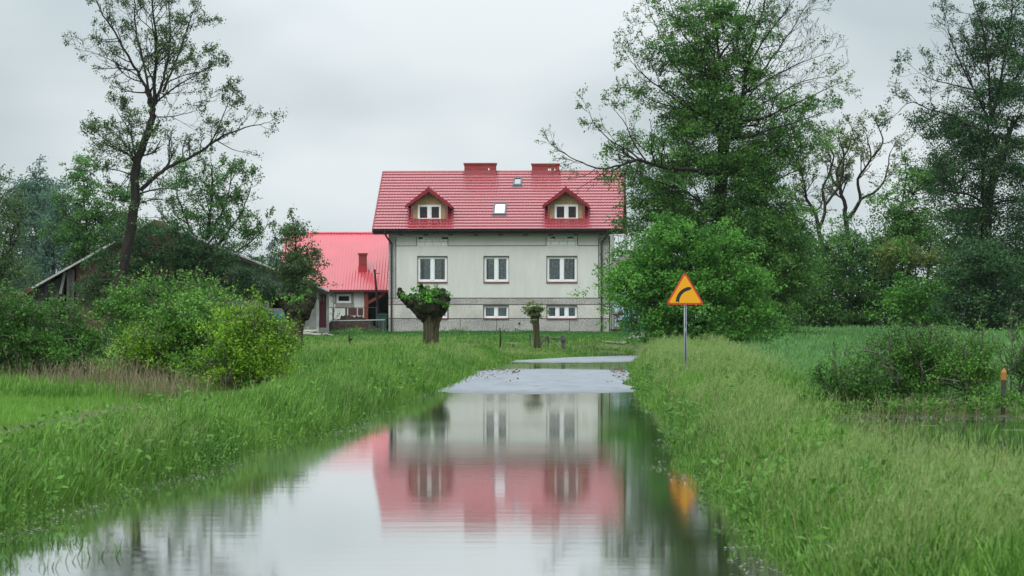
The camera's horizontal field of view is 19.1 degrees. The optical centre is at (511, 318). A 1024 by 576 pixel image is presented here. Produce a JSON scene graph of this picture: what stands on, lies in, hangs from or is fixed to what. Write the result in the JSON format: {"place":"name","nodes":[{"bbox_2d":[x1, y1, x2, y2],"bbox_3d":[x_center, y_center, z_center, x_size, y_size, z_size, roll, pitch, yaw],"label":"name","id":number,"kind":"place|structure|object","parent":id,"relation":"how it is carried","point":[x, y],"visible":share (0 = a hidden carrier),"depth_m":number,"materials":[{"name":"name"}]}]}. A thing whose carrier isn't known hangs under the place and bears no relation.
{"place":"outdoors","nodes":[
{"label":"outdoors","id":0,"kind":"place"},
{"bbox_2d":[0,381,179,428],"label":"bright grass","id":1,"kind":"structure","parent":0,"point":[26,410],"depth_m":52.91,"materials":[{"name":"green plant"}]},
{"bbox_2d":[287,329,658,342],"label":"yard grass","id":2,"kind":"structure","parent":0,"point":[488,332],"depth_m":158.28,"materials":[{"name":"green plant"}]},
{"bbox_2d":[0,362,1023,575],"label":"flood water","id":3,"kind":"structure","parent":0,"point":[451,484],"depth_m":26.71,"materials":[{"name":"grey liquid"}]},
{"bbox_2d":[0,525,133,572],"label":"water weeds","id":4,"kind":"object","parent":3,"relation":"on","point":[9,541],"visible":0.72,"depth_m":21.90,"materials":[{"name":"green plant"}]},
{"bbox_2d":[1,391,1023,575],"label":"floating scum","id":5,"kind":"object","parent":3,"relation":"on","point":[431,392],"visible":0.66,"depth_m":30.73,"materials":[{"name":"green plant"}]},
{"bbox_2d":[0,319,1023,516],"bbox_3d":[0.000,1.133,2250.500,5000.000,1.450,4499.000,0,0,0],"label":"ground","id":6,"kind":"structure","parent":0,"point":[638,344],"depth_m":54.41,"materials":[{"name":"green plant"}]},
{"bbox_2d":[0,164,45,307],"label":"tree","id":7,"kind":"object","parent":6,"relation":"on","point":[9,263],"visible":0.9,"depth_m":224.47,"materials":[{"name":"green plant"}]},
{"bbox_2d":[0,154,82,305],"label":"tree","id":8,"kind":"object","parent":6,"relation":"on","point":[36,184],"visible":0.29,"depth_m":299.19,"materials":[{"name":"green plant"}]},
{"bbox_2d":[0,274,100,376],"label":"shrub","id":9,"kind":"object","parent":6,"relation":"on","point":[26,313],"visible":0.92,"depth_m":63.77,"materials":[{"name":"green plant"}]},
{"bbox_2d":[6,180,101,293],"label":"tree","id":10,"kind":"object","parent":6,"relation":"on","point":[52,264],"visible":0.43,"depth_m":284.13,"materials":[{"name":"green plant"}]},
{"bbox_2d":[25,282,126,376],"bbox_3d":[-9.438,0.439,64.973,2.959,2.436,2.743,0,0,0],"label":"shrub","id":11,"kind":"object","parent":6,"relation":"on","point":[75,329],"visible":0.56,"depth_m":64.83,"materials":[{"name":"green plant"}]},
{"bbox_2d":[34,151,151,267],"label":"broadleaf tree","id":12,"kind":"object","parent":6,"relation":"on","point":[79,227],"visible":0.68,"depth_m":176.47,"materials":[{"name":"green plant"}]},
{"bbox_2d":[0,358,187,384],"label":"dead stalks","id":13,"kind":"object","parent":6,"relation":"on","point":[51,375],"visible":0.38,"depth_m":60.38,"materials":[{"name":"plant"}]},
{"bbox_2d":[23,352,184,391],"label":"dead stalks","id":14,"kind":"object","parent":6,"relation":"on","point":[109,376],"visible":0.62,"depth_m":59.89,"materials":[{"name":"plant"}]},
{"bbox_2d":[0,361,226,404],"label":"rough grass","id":15,"kind":"structure","parent":6,"relation":"on","point":[22,382],"depth_m":58.17,"materials":[{"name":"green plant"}]},
{"bbox_2d":[79,315,183,381],"bbox_3d":[-7.743,0.844,61.465,2.240,1.886,1.658,0,0,0],"label":"shrub","id":16,"kind":"object","parent":6,"relation":"on","point":[136,347],"visible":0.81,"depth_m":61.32,"materials":[{"name":"green plant"}]},
{"bbox_2d":[80,261,241,346],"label":"shrub","id":17,"kind":"object","parent":6,"relation":"on","point":[124,305],"visible":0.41,"depth_m":71.79,"materials":[{"name":"green plant"}]},
{"bbox_2d":[83,359,254,404],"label":"dead stalks","id":18,"kind":"object","parent":6,"relation":"on","point":[164,384],"visible":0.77,"depth_m":57.85,"materials":[{"name":"plant"}]},
{"bbox_2d":[103,283,240,381],"bbox_3d":[-6.810,0.574,62.148,3.147,2.613,2.820,0,0,0],"label":"shrub","id":19,"kind":"object","parent":6,"relation":"on","point":[181,322],"visible":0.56,"depth_m":61.73,"materials":[{"name":"green plant"}]},
{"bbox_2d":[16,219,328,334],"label":"old barn","id":20,"kind":"structure","parent":6,"relation":"on","point":[318,320],"depth_m":160.00,"materials":[{"name":"brick"}]},
{"bbox_2d":[67,214,285,310],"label":"climbing ivy","id":21,"kind":"object","parent":20,"relation":"attached to","point":[185,255],"visible":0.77,"depth_m":155.10,"materials":[{"name":"green plant"}]},
{"bbox_2d":[319,295,325,327],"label":"door","id":22,"kind":"structure","parent":20,"relation":"in","point":[322,302],"depth_m":160.82,"materials":[{"name":"red wood"}]},
{"bbox_2d":[62,0,287,337],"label":"poplar tree","id":23,"kind":"object","parent":6,"relation":"on","point":[130,222],"visible":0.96,"depth_m":149.83,"materials":[{"name":"green plant"}]},
{"bbox_2d":[142,139,284,267],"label":"broadleaf tree","id":24,"kind":"object","parent":6,"relation":"on","point":[222,202],"visible":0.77,"depth_m":175.77,"materials":[{"name":"green plant"}]},
{"bbox_2d":[158,283,316,391],"bbox_3d":[-5.235,0.554,59.913,3.346,2.565,2.713,0,0,0],"label":"shrub","id":25,"kind":"object","parent":6,"relation":"on","point":[243,331],"visible":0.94,"depth_m":59.74,"materials":[{"name":"green plant"}]},
{"bbox_2d":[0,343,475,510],"bbox_3d":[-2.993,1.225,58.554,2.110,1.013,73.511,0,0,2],"label":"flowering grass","id":26,"kind":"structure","parent":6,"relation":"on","point":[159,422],"depth_m":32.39,"materials":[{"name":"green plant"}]},
{"bbox_2d":[0,341,478,530],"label":"verge grass","id":27,"kind":"structure","parent":6,"relation":"on","point":[237,407],"depth_m":37.83,"materials":[{"name":"green plant"}]},
{"bbox_2d":[263,240,275,267],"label":"conifer","id":28,"kind":"object","parent":6,"relation":"on","point":[269,244],"visible":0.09,"depth_m":329.92,"materials":[{"name":"green plant"}]},
{"bbox_2d":[263,232,281,268],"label":"conifer","id":29,"kind":"object","parent":6,"relation":"on","point":[275,238],"visible":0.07,"depth_m":299.90,"materials":[{"name":"green plant"}]},
{"bbox_2d":[279,288,316,343],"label":"pollard willow","id":30,"kind":"object","parent":6,"relation":"on","point":[299,310],"visible":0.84,"depth_m":127.72,"materials":[{"name":"green plant"}]},
{"bbox_2d":[261,208,343,300],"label":"young ash tree","id":31,"kind":"object","parent":6,"relation":"on","point":[295,273],"visible":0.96,"depth_m":151.66,"materials":[{"name":"green plant"}]},
{"bbox_2d":[303,329,316,332],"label":"log","id":32,"kind":"object","parent":6,"relation":"on","point":[312,331],"visible":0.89,"depth_m":155.94,"materials":[{"name":"beige wood"}]},
{"bbox_2d":[303,332,320,335],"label":"log","id":33,"kind":"object","parent":6,"relation":"on","point":[307,333],"visible":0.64,"depth_m":155.56,"materials":[{"name":"beige wood"}]},
{"bbox_2d":[329,289,339,318],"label":"sapling","id":34,"kind":"object","parent":6,"relation":"on","point":[333,306],"visible":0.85,"depth_m":173.49,"materials":[{"name":"green plant"}]},
{"bbox_2d":[282,232,388,329],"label":"outbuilding","id":35,"kind":"structure","parent":6,"relation":"on","point":[355,259],"depth_m":179.15,"materials":[{"name":"paint"}]},
{"bbox_2d":[337,294,350,302],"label":"window","id":36,"kind":"structure","parent":35,"relation":"in","point":[338,295],"depth_m":177.06,"materials":[{"name":"white plastic"}]},
{"bbox_2d":[323,325,366,334],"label":"weeds","id":37,"kind":"object","parent":6,"relation":"on","point":[341,332],"visible":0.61,"depth_m":157.97,"materials":[{"name":"green plant"}]},
{"bbox_2d":[329,307,377,327],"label":"rail","id":38,"kind":"object","parent":6,"relation":"on","point":[354,307],"visible":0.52,"depth_m":172.99,"materials":[{"name":"metal"}]},
{"bbox_2d":[329,319,381,331],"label":"dung heap","id":39,"kind":"object","parent":6,"relation":"on","point":[338,325],"visible":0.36,"depth_m":168.01,"materials":[{"name":"brown soil"}]},
{"bbox_2d":[337,314,373,325],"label":"brushwood heap","id":40,"kind":"object","parent":6,"relation":"on","point":[348,317],"visible":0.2,"depth_m":170.99,"materials":[{"name":"wood"}]},
{"bbox_2d":[329,319,384,331],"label":"rail fence","id":41,"kind":"object","parent":6,"relation":"on","point":[359,320],"visible":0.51,"depth_m":165.98,"materials":[{"name":"grey metal"}]},
{"bbox_2d":[348,327,370,333],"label":"weeds","id":42,"kind":"object","parent":6,"relation":"on","point":[359,331],"visible":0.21,"depth_m":159.88,"materials":[{"name":"green plant"}]},
{"bbox_2d":[365,327,385,332],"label":"weeds","id":43,"kind":"object","parent":6,"relation":"on","point":[373,330],"visible":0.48,"depth_m":163.88,"materials":[{"name":"green plant"}]},
{"bbox_2d":[374,269,379,327],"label":"leaning pole","id":44,"kind":"object","parent":6,"relation":"on","point":[376,294],"visible":0.76,"depth_m":173.95,"materials":[{"name":"brown wood"}]},
{"bbox_2d":[376,314,387,330],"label":"wheelie bin","id":45,"kind":"object","parent":6,"relation":"on","point":[382,317],"visible":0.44,"depth_m":170.33,"materials":[{"name":"plastic"}]},
{"bbox_2d":[1,356,791,543],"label":"verge herbs","id":46,"kind":"object","parent":6,"relation":"on","point":[697,481],"visible":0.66,"depth_m":28.60,"materials":[{"name":"green plant"}]},
{"bbox_2d":[397,283,452,343],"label":"pollard willow","id":47,"kind":"object","parent":6,"relation":"on","point":[428,307],"visible":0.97,"depth_m":121.70,"materials":[{"name":"green plant"}]},
{"bbox_2d":[295,334,557,364],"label":"flowering grass","id":48,"kind":"structure","parent":6,"relation":"on","point":[419,338],"depth_m":120.67,"materials":[{"name":"green plant"}]},
{"bbox_2d":[440,327,469,333],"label":"weeds","id":49,"kind":"object","parent":6,"relation":"on","point":[452,330],"visible":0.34,"depth_m":162.97,"materials":[{"name":"green plant"}]},
{"bbox_2d":[278,333,640,393],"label":"meadow grass","id":50,"kind":"structure","parent":6,"relation":"on","point":[442,380],"depth_m":129.65,"materials":[{"name":"green plant"}]},
{"bbox_2d":[450,325,478,336],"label":"weeds","id":51,"kind":"object","parent":6,"relation":"on","point":[464,333],"visible":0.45,"depth_m":149.96,"materials":[{"name":"green plant"}]},
{"bbox_2d":[372,163,626,331],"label":"house","id":52,"kind":"structure","parent":6,"relation":"on","point":[489,246],"depth_m":170.14,"materials":[{"name":"paint"}]},
{"bbox_2d":[417,257,447,282],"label":"window","id":53,"kind":"structure","parent":52,"relation":"in","point":[430,269],"depth_m":170.40,"materials":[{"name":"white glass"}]},
{"bbox_2d":[483,257,508,282],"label":"window","id":54,"kind":"structure","parent":52,"relation":"in","point":[496,269],"depth_m":170.15,"materials":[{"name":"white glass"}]},
{"bbox_2d":[483,306,508,318],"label":"window","id":55,"kind":"structure","parent":52,"relation":"in","point":[490,312],"depth_m":170.15,"materials":[{"name":"white glass"}]},
{"bbox_2d":[546,257,576,282],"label":"window","id":56,"kind":"structure","parent":52,"relation":"in","point":[559,269],"depth_m":169.94,"materials":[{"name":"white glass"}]},
{"bbox_2d":[546,306,576,318],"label":"window","id":57,"kind":"structure","parent":52,"relation":"in","point":[556,312],"depth_m":169.90,"materials":[{"name":"white glass"}]},
{"bbox_2d":[496,326,531,333],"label":"weeds","id":58,"kind":"object","parent":6,"relation":"on","point":[516,330],"visible":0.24,"depth_m":163.96,"materials":[{"name":"green plant"}]},
{"bbox_2d":[11,351,1020,572],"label":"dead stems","id":59,"kind":"object","parent":6,"relation":"on","point":[657,394],"visible":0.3,"depth_m":31.60,"materials":[{"name":"beige plant"}]},
{"bbox_2d":[520,300,549,347],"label":"pollard willow","id":60,"kind":"object","parent":6,"relation":"on","point":[533,314],"visible":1,"depth_m":130.88,"materials":[{"name":"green plant"}]},
{"bbox_2d":[529,334,565,348],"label":"broken fence","id":61,"kind":"object","parent":6,"relation":"on","point":[563,339],"visible":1,"depth_m":130.91,"materials":[{"name":"grey wood"}]},
{"bbox_2d":[610,309,623,330],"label":"picket gate","id":62,"kind":"structure","parent":6,"relation":"on","point":[616,314],"depth_m":170.98,"materials":[{"name":"brown paint"}]},
{"bbox_2d":[620,293,645,331],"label":"garden conifer","id":63,"kind":"object","parent":6,"relation":"on","point":[631,321],"visible":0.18,"depth_m":172.87,"materials":[{"name":"green plant"}]},
{"bbox_2d":[614,246,657,326],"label":"blue house","id":64,"kind":"structure","parent":6,"relation":"on","point":[622,258],"depth_m":232.00,"materials":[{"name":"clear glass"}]},
{"bbox_2d":[614,230,694,328],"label":"hedge tree","id":65,"kind":"object","parent":6,"relation":"on","point":[622,293],"visible":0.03,"depth_m":196.54,"materials":[{"name":"green plant"}]},
{"bbox_2d":[567,211,800,349],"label":"bush","id":66,"kind":"object","parent":6,"relation":"on","point":[648,275],"visible":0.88,"depth_m":130.46,"materials":[{"name":"green plant"}]},
{"bbox_2d":[667,274,702,367],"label":"road sign","id":67,"kind":"object","parent":6,"relation":"on","point":[685,293],"visible":0.98,"depth_m":67.56,"materials":[{"name":"metal"}]},
{"bbox_2d":[529,0,863,334],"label":"tree","id":68,"kind":"object","parent":6,"relation":"on","point":[779,224],"visible":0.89,"depth_m":149.23,"materials":[{"name":"green plant"}]},
{"bbox_2d":[769,222,864,327],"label":"hedge tree","id":69,"kind":"object","parent":6,"relation":"on","point":[821,307],"visible":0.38,"depth_m":183.54,"materials":[{"name":"green plant"}]},
{"bbox_2d":[623,338,1023,575],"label":"verge grass","id":70,"kind":"structure","parent":6,"relation":"on","point":[1007,559],"depth_m":22.89,"materials":[{"name":"green plant"}]},
{"bbox_2d":[786,119,862,323],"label":"locust tree","id":71,"kind":"object","parent":6,"relation":"on","point":[848,164],"visible":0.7,"depth_m":204.96,"materials":[{"name":"green plant"}]},
{"bbox_2d":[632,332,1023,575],"bbox_3d":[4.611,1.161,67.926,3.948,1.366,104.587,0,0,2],"label":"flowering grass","id":72,"kind":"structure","parent":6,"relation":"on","point":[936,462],"depth_m":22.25,"materials":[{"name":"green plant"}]},
{"bbox_2d":[648,324,1023,398],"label":"field crop","id":73,"kind":"object","parent":6,"relation":"on","point":[807,346],"visible":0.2,"depth_m":114.80,"materials":[{"name":"green plant"}]},
{"bbox_2d":[773,237,899,327],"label":"hedge tree","id":74,"kind":"object","parent":6,"relation":"on","point":[849,290],"visible":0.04,"depth_m":196.42,"materials":[{"name":"green plant"}]},
{"bbox_2d":[795,342,906,413],"bbox_3d":[5.793,1.147,52.086,2.054,1.509,1.785,0,0,0],"label":"shrub","id":75,"kind":"object","parent":6,"relation":"on","point":[862,387],"visible":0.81,"depth_m":51.81,"materials":[{"name":"green plant"}]},
{"bbox_2d":[800,209,910,327],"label":"hedge tree","id":76,"kind":"object","parent":6,"relation":"on","point":[843,242],"visible":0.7,"depth_m":185.67,"materials":[{"name":"green plant"}]},
{"bbox_2d":[805,105,918,272],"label":"locust tree","id":77,"kind":"object","parent":6,"relation":"on","point":[846,177],"visible":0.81,"depth_m":207.89,"materials":[{"name":"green plant"}]},
{"bbox_2d":[878,333,901,396],"bbox_3d":[6.489,0.903,52.287,0.457,1.315,0.549,0,0,0],"label":"sapling","id":78,"kind":"object","parent":6,"relation":"on","point":[889,350],"visible":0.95,"depth_m":52.29,"materials":[{"name":"green plant"}]},
{"bbox_2d":[788,388,1006,417],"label":"dead stalks","id":79,"kind":"object","parent":6,"relation":"on","point":[896,406],"visible":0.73,"depth_m":50.94,"materials":[{"name":"plant"}]},
{"bbox_2d":[848,216,970,326],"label":"hedge tree","id":80,"kind":"object","parent":6,"relation":"on","point":[887,279],"visible":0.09,"depth_m":196.47,"materials":[{"name":"green plant"}]},
{"bbox_2d":[853,150,966,326],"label":"hedge tree","id":81,"kind":"object","parent":6,"relation":"on","point":[903,219],"visible":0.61,"depth_m":187.59,"materials":[{"name":"green plant"}]},
{"bbox_2d":[858,234,964,327],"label":"hedge tree","id":82,"kind":"object","parent":6,"relation":"on","point":[900,298],"visible":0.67,"depth_m":181.37,"materials":[{"name":"green plant"}]},
{"bbox_2d":[807,396,1023,492],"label":"ditch grass","id":83,"kind":"structure","parent":6,"relation":"on","point":[1011,446],"depth_m":39.83,"materials":[{"name":"green plant"}]},
{"bbox_2d":[809,384,1023,416],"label":"ditch herbs","id":84,"kind":"object","parent":6,"relation":"on","point":[990,399],"visible":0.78,"depth_m":51.26,"materials":[{"name":"green plant"}]},
{"bbox_2d":[836,312,999,407],"bbox_3d":[6.902,0.797,52.912,2.962,1.809,2.312,0,0,-35],"label":"shrub","id":85,"kind":"object","parent":6,"relation":"on","point":[911,357],"visible":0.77,"depth_m":52.74,"materials":[{"name":"green plant"}]},
{"bbox_2d":[866,229,980,327],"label":"hedge tree","id":86,"kind":"object","parent":6,"relation":"on","point":[921,259],"visible":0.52,"depth_m":183.64,"materials":[{"name":"green plant"}]},
{"bbox_2d":[856,391,1015,416],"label":"dead stalks","id":87,"kind":"object","parent":6,"relation":"on","point":[951,411],"visible":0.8,"depth_m":50.99,"materials":[{"name":"plant"}]},
{"bbox_2d":[873,0,1023,326],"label":"tree","id":88,"kind":"object","parent":6,"relation":"on","point":[990,167],"visible":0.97,"depth_m":171.45,"materials":[{"name":"green plant"}]},
{"bbox_2d":[901,316,1023,408],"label":"shrub","id":89,"kind":"object","parent":6,"relation":"on","point":[971,369],"visible":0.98,"depth_m":52.26,"materials":[{"name":"green plant"}]},
{"bbox_2d":[923,232,1023,331],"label":"holly tree","id":90,"kind":"object","parent":6,"relation":"on","point":[973,305],"visible":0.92,"depth_m":165.27,"materials":[{"name":"green plant"}]},
{"bbox_2d":[929,189,1023,325],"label":"hedge tree","id":91,"kind":"object","parent":6,"relation":"on","point":[1001,230],"visible":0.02,"depth_m":196.67,"materials":[{"name":"green plant"}]},
{"bbox_2d":[1000,368,1006,414],"bbox_3d":[8.261,1.368,51.200,0.090,1.088,0.090,0,0,0],"label":"marker post","id":92,"kind":"object","parent":6,"relation":"on","point":[1003,375],"visible":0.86,"depth_m":51.16,"materials":[{"name":"wood"}]},
{"bbox_2d":[986,295,1023,402],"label":"sapling","id":93,"kind":"object","parent":6,"relation":"on","point":[1012,340],"visible":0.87,"depth_m":53.59,"materials":[{"name":"green plant"}]},
{"bbox_2d":[997,329,1023,402],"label":"shrub","id":94,"kind":"object","parent":6,"relation":"on","point":[1019,372],"visible":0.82,"depth_m":53.87,"materials":[{"name":"green plant"}]},
{"bbox_2d":[0,0,1023,318],"label":"sky","id":95,"kind":"structure","parent":0,"point":[367,88],"materials":[{"name":"grey"}]},
{"bbox_2d":[438,355,638,393],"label":"road","id":96,"kind":"structure","parent":0,"point":[554,381],"depth_m":78.87,"materials":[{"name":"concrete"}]},
{"bbox_2d":[465,368,628,381],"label":"road debris","id":97,"kind":"object","parent":96,"relation":"on","point":[621,370],"visible":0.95,"depth_m":90.69,"materials":[{"name":"grey"}]},
{"bbox_2d":[603,332,647,343],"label":"dirt track","id":98,"kind":"structure","parent":0,"point":[624,337],"depth_m":138.56,"materials":[{"name":"grey soil"}]}
]}

